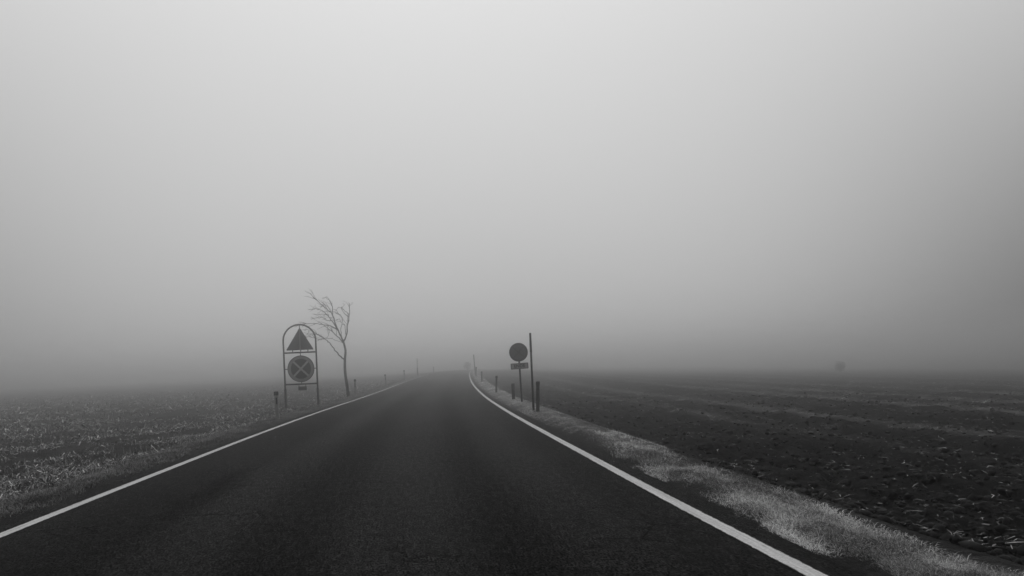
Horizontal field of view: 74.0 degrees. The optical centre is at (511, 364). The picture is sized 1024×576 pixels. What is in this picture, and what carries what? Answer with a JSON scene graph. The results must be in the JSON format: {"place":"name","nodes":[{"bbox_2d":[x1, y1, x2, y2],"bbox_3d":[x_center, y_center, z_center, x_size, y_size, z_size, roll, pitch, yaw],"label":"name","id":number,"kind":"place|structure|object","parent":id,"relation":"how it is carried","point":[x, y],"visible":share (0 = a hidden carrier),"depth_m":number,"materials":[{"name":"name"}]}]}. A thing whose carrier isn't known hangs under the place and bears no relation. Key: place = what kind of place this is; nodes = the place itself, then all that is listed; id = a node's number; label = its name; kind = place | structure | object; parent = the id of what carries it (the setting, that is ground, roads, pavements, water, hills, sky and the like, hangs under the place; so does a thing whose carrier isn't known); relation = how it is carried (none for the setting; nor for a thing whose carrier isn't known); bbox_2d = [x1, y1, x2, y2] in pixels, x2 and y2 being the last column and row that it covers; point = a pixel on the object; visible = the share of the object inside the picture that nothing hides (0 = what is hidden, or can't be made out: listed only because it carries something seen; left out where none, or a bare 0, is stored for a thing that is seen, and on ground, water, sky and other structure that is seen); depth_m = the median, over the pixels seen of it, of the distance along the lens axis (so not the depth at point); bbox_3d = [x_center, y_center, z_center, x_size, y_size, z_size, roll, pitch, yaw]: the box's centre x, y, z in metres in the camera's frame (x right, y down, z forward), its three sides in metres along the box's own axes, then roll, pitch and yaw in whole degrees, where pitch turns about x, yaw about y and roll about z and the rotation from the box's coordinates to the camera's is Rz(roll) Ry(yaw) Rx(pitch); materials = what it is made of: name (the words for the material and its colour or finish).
{"place":"outdoors","nodes":[
{"label":"outdoors","id":0,"kind":"place"},
{"bbox_2d":[0,372,434,517],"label":"roadside grass","id":1,"kind":"structure","parent":0,"point":[67,484],"depth_m":10.15,"materials":[{"name":"grey plant"}]},
{"bbox_2d":[0,369,861,575],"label":"road","id":2,"kind":"structure","parent":0,"point":[453,473],"depth_m":6.25,"materials":[{"name":"black asphalt"}]},
{"bbox_2d":[0,354,1023,575],"bbox_3d":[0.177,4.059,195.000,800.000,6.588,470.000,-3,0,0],"label":"ground","id":3,"kind":"structure","parent":0,"point":[1004,365],"depth_m":16.78,"materials":[{"name":"soil"}]},
{"bbox_2d":[0,377,405,500],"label":"maize stubble","id":4,"kind":"object","parent":3,"relation":"on","point":[176,419],"visible":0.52,"depth_m":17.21,"materials":[{"name":"grey plant"}]},
{"bbox_2d":[274,391,279,418],"bbox_3d":[-7.018,1.325,20.280,0.135,1.027,0.102,-3,0,0],"label":"delineator post","id":5,"kind":"object","parent":3,"relation":"on","point":[276,400],"visible":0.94,"depth_m":20.24,"materials":[{"name":"black plastic"}]},
{"bbox_2d":[282,324,319,408],"bbox_3d":[-9.040,0.246,29.073,1.492,3.960,0.114,-2,0,-1],"label":"arched road sign","id":6,"kind":"object","parent":3,"relation":"on","point":[300,368],"visible":0.98,"depth_m":29.06,"materials":[{"name":"metal"}]},
{"bbox_2d":[302,289,352,396],"bbox_3d":[-10.074,-1.055,36.912,2.787,5.989,2.383,-3,0,0],"label":"bare tree","id":7,"kind":"object","parent":3,"relation":"on","point":[345,372],"visible":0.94,"depth_m":36.92,"materials":[{"name":"grey plant"}]},
{"bbox_2d":[354,379,355,395],"bbox_3d":[-8.491,1.379,36.822,0.124,1.139,0.093,-3,0,0],"label":"delineator post","id":8,"kind":"object","parent":3,"relation":"on","point":[354,387],"visible":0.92,"depth_m":36.78,"materials":[{"name":"white plastic"}]},
{"bbox_2d":[463,362,470,369],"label":"bush","id":9,"kind":"object","parent":3,"relation":"on","point":[466,364],"visible":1,"depth_m":134.84,"materials":[{"name":"grey plant"}]},
{"bbox_2d":[495,376,497,392],"bbox_3d":[-0.768,1.066,33.494,0.165,1.000,0.089,-3,0,0],"label":"delineator post","id":10,"kind":"object","parent":3,"relation":"on","point":[496,377],"visible":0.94,"depth_m":33.46,"materials":[{"name":"grey plastic"}]},
{"bbox_2d":[511,383,514,398],"bbox_3d":[0.051,1.116,25.496,0.125,0.789,0.125,-3,0,0],"label":"marker post","id":11,"kind":"object","parent":3,"relation":"on","point":[513,389],"visible":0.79,"depth_m":25.44,"materials":[{"name":"grey plastic"}]},
{"bbox_2d":[509,343,528,401],"bbox_3d":[0.260,0.428,23.490,0.648,2.334,0.099,-2,0,-2],"label":"round road sign","id":12,"kind":"object","parent":3,"relation":"on","point":[518,352],"visible":0.99,"depth_m":23.45,"materials":[{"name":"metal"}]},
{"bbox_2d":[529,333,534,410],"bbox_3d":[0.553,0.315,18.740,0.064,2.365,0.064,-3,0,0],"label":"snow pole","id":13,"kind":"object","parent":3,"relation":"on","point":[531,364],"visible":0.9,"depth_m":18.72,"materials":[{"name":"grey plastic"}]},
{"bbox_2d":[536,381,539,411],"bbox_3d":[0.701,0.962,18.343,0.147,1.002,0.088,-3,0,0],"label":"delineator post","id":14,"kind":"object","parent":3,"relation":"on","point":[537,396],"visible":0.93,"depth_m":18.31,"materials":[{"name":"grey plastic"}]},
{"bbox_2d":[489,372,1023,556],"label":"scattered straw","id":15,"kind":"object","parent":3,"relation":"on","point":[993,545],"visible":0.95,"depth_m":19.43,"materials":[{"name":"grey plant"}]},
{"bbox_2d":[834,361,845,372],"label":"bush","id":16,"kind":"object","parent":3,"relation":"on","point":[841,366],"visible":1,"depth_m":105.72,"materials":[{"name":"grey plant"}]},
{"bbox_2d":[0,0,1023,388],"label":"sky","id":17,"kind":"structure","parent":0,"point":[609,183],"materials":[{"name":"grey"}]},
{"bbox_2d":[472,369,1023,575],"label":"verge grass","id":18,"kind":"structure","parent":0,"point":[928,563],"depth_m":5.12,"materials":[{"name":"grey plant"}]}
]}

